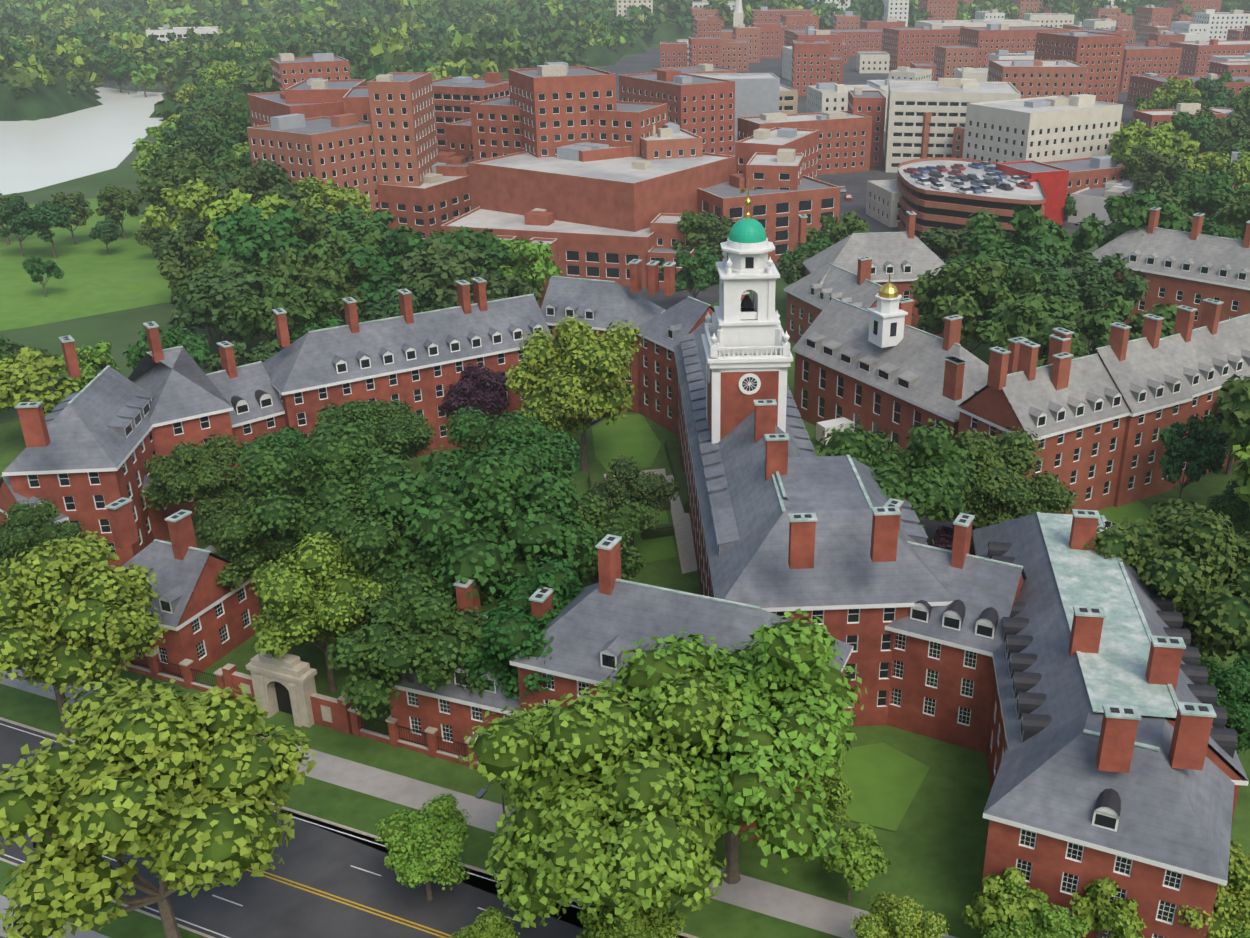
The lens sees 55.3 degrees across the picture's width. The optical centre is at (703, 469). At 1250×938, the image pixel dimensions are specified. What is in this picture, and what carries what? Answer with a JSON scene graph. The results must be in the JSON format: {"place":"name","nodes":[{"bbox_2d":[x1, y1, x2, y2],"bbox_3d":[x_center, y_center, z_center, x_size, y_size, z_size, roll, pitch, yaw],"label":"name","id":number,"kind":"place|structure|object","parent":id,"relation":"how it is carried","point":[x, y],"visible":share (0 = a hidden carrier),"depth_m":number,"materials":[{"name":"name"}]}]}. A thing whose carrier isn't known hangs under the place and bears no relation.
{"place":"outdoors","nodes":[
{"label":"outdoors","id":0,"kind":"place"},
{"bbox_2d":[0,895,109,937],"bbox_3d":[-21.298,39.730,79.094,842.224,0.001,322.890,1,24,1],"label":"sidewalk","id":1,"kind":"structure","parent":0,"point":[4,902],"depth_m":89.87,"materials":[{"name":"concrete"}]},
{"bbox_2d":[0,87,163,194],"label":"river","id":2,"kind":"structure","parent":0,"point":[39,153],"depth_m":445.15,"materials":[{"name":"white liquid"}]},
{"bbox_2d":[100,80,169,92],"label":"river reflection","id":3,"kind":"object","parent":2,"relation":"on","point":[160,87],"visible":0.33,"depth_m":604.95,"materials":[{"name":"grey liquid"}]},
{"bbox_2d":[0,198,171,330],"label":"park lawn","id":4,"kind":"structure","parent":0,"point":[97,279],"depth_m":263.67,"materials":[{"name":"green plant"}]},
{"bbox_2d":[0,860,206,937],"bbox_3d":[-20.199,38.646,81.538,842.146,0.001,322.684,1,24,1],"label":"verge","id":5,"kind":"structure","parent":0,"point":[134,924],"depth_m":90.52,"materials":[{"name":"green plant"}]},
{"bbox_2d":[222,650,351,734],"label":"gate","id":6,"kind":"structure","parent":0,"point":[286,683],"depth_m":112.50,"materials":[{"name":"beige stone"}]},
{"bbox_2d":[0,720,686,937],"bbox_3d":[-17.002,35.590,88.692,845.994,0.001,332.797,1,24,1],"label":"road","id":7,"kind":"structure","parent":0,"point":[318,858],"depth_m":93.13,"materials":[{"name":"grey asphalt"}]},
{"bbox_2d":[0,723,580,937],"bbox_3d":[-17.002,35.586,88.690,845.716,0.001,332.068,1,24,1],"label":"road markings","id":8,"kind":"object","parent":7,"relation":"on","point":[309,887],"visible":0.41,"depth_m":93.23,"materials":[{"name":"yellow paint"}]},
{"bbox_2d":[0,684,841,937],"bbox_3d":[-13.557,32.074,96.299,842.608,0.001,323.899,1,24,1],"label":"verge","id":9,"kind":"structure","parent":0,"point":[366,813],"depth_m":101.44,"materials":[{"name":"green plant"}]},
{"bbox_2d":[222,408,698,589],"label":"court ground","id":10,"kind":"structure","parent":0,"point":[666,573],"depth_m":167.15,"materials":[{"name":"green plant"}]},
{"bbox_2d":[592,414,661,471],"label":"court lawn","id":11,"kind":"structure","parent":10,"relation":"on","point":[634,437],"depth_m":177.94,"materials":[{"name":"green plant"}]},
{"bbox_2d":[588,439,688,539],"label":"hedges","id":12,"kind":"object","parent":10,"relation":"on","point":[679,476],"visible":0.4,"depth_m":160.64,"materials":[{"name":"green plant"}]},
{"bbox_2d":[629,510,676,564],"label":"court lawn","id":13,"kind":"structure","parent":10,"relation":"on","point":[656,549],"depth_m":147.37,"materials":[{"name":"green plant"}]},
{"bbox_2d":[0,666,956,937],"bbox_3d":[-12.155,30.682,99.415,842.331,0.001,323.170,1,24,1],"label":"sidewalk","id":14,"kind":"structure","parent":0,"point":[794,906],"depth_m":102.37,"materials":[{"name":"concrete"}]},
{"bbox_2d":[90,669,984,937],"bbox_3d":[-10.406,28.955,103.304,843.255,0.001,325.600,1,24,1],"label":"lawn","id":15,"kind":"structure","parent":0,"point":[949,899],"depth_m":97.34,"materials":[{"name":"green plant"}]},
{"bbox_2d":[0,35,1139,936],"bbox_3d":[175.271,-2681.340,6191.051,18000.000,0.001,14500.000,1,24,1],"label":"ground","id":16,"kind":"structure","parent":0,"point":[117,329],"depth_m":232.82,"materials":[{"name":"green plant"}]},
{"bbox_2d":[0,857,214,937],"bbox_3d":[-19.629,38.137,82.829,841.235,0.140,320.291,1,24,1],"label":"kerb","id":17,"kind":"structure","parent":16,"relation":"on","point":[141,911],"depth_m":91.34,"materials":[{"name":"concrete"}]},
{"bbox_2d":[54,643,478,769],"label":"boundary wall","id":18,"kind":"structure","parent":16,"relation":"on","point":[189,681],"depth_m":111.31,"materials":[{"name":"brick"}]},
{"bbox_2d":[71,685,505,826],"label":"street lamps","id":19,"kind":"object","parent":16,"relation":"on","point":[482,792],"visible":0.38,"depth_m":90.93,"materials":[{"name":"metal"}]},
{"bbox_2d":[0,717,698,937],"bbox_3d":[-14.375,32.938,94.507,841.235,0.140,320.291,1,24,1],"label":"kerb","id":20,"kind":"structure","parent":16,"relation":"on","point":[307,815],"depth_m":100.97,"materials":[{"name":"concrete"}]},
{"bbox_2d":[0,259,1248,937],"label":"brick building","id":21,"kind":"structure","parent":16,"relation":"on","point":[1058,651],"depth_m":109.22,"materials":[{"name":"red brick"}]},
{"bbox_2d":[0,0,1249,937],"bbox_3d":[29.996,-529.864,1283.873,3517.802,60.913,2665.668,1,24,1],"label":"trees","id":22,"kind":"object","parent":16,"relation":"on","point":[645,780],"visible":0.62,"depth_m":83.50,"materials":[{"name":"green plant"}]},
{"bbox_2d":[0,0,1249,753],"bbox_3d":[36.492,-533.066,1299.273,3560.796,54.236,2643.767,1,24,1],"label":"tree leaves","id":23,"kind":"object","parent":16,"relation":"on","point":[486,518],"visible":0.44,"depth_m":136.59,"materials":[{"name":"green plant"}]},
{"bbox_2d":[0,0,1249,546],"bbox_3d":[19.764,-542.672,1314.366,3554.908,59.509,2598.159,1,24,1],"label":"trees","id":24,"kind":"object","parent":16,"relation":"on","point":[1094,280],"visible":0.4,"depth_m":253.45,"materials":[{"name":"green plant"}]},
{"bbox_2d":[146,0,1249,309],"bbox_3d":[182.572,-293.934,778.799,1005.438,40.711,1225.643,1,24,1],"label":"city blocks","id":25,"kind":"structure","parent":16,"relation":"on","point":[582,172],"depth_m":332.54,"materials":[{"name":"brick"}]},
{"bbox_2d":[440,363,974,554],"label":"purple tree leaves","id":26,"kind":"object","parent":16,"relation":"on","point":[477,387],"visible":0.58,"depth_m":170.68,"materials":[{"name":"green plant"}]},
{"bbox_2d":[816,161,1033,444],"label":"vehicles","id":27,"kind":"object","parent":16,"relation":"on","point":[994,175],"visible":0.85,"depth_m":297.92,"materials":[{"name":"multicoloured metal"}]},
{"bbox_2d":[784,207,1249,514],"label":"brick building","id":28,"kind":"structure","parent":16,"relation":"on","point":[1098,420],"depth_m":164.20,"materials":[{"name":"red brick"}]},
{"bbox_2d":[878,274,898,297],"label":"gold dome","id":29,"kind":"structure","parent":28,"relation":"attached to","point":[888,290],"depth_m":167.59,"materials":[{"name":"gold metal"}]},
{"bbox_2d":[0,15,1193,120],"bbox_3d":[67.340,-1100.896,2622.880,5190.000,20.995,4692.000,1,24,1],"label":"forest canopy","id":30,"kind":"object","parent":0,"point":[44,101],"depth_m":531.25,"materials":[{"name":"green plant"}]},
{"bbox_2d":[0,302,1249,936],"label":"lawn","id":31,"kind":"structure","parent":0,"point":[942,828],"depth_m":106.46,"materials":[{"name":"green plant"}]},
{"bbox_2d":[604,468,665,479],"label":"court path","id":32,"kind":"structure","parent":0,"point":[660,471],"depth_m":167.90,"materials":[{"name":"grey concrete"}]},
{"bbox_2d":[666,475,697,573],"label":"court path","id":33,"kind":"structure","parent":0,"point":[684,536],"depth_m":149.86,"materials":[{"name":"grey concrete"}]},
{"bbox_2d":[701,178,792,443],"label":"clock tower","id":34,"kind":"structure","parent":0,"point":[748,354],"depth_m":131.53,"materials":[{"name":"white paint"}]},
{"bbox_2d":[824,743,929,830],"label":"forecourt lawn","id":35,"kind":"structure","parent":0,"point":[884,780],"depth_m":105.73,"materials":[{"name":"green plant"}]},
{"bbox_2d":[599,38,1190,309],"bbox_3d":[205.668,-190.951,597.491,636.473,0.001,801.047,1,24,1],"label":"city ground","id":36,"kind":"structure","parent":0,"point":[647,61],"depth_m":529.78,"materials":[{"name":"concrete"}]},
{"bbox_2d":[840,185,873,232],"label":"street","id":37,"kind":"structure","parent":36,"relation":"on","point":[857,204],"depth_m":338.71,"materials":[{"name":"grey asphalt"}]},
{"bbox_2d":[897,157,1045,248],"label":"parking garage","id":38,"kind":"structure","parent":36,"relation":"on","point":[951,207],"depth_m":288.62,"materials":[{"name":"brick"},{"name":"concrete"}]},
{"bbox_2d":[918,512,969,544],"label":"court","id":39,"kind":"object","parent":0,"point":[931,527],"depth_m":152.45,"materials":[{"name":"concrete"}]},
{"bbox_2d":[1098,500,1154,529],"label":"lawn","id":40,"kind":"structure","parent":0,"point":[1134,511],"depth_m":155.62,"materials":[{"name":"green plant"}]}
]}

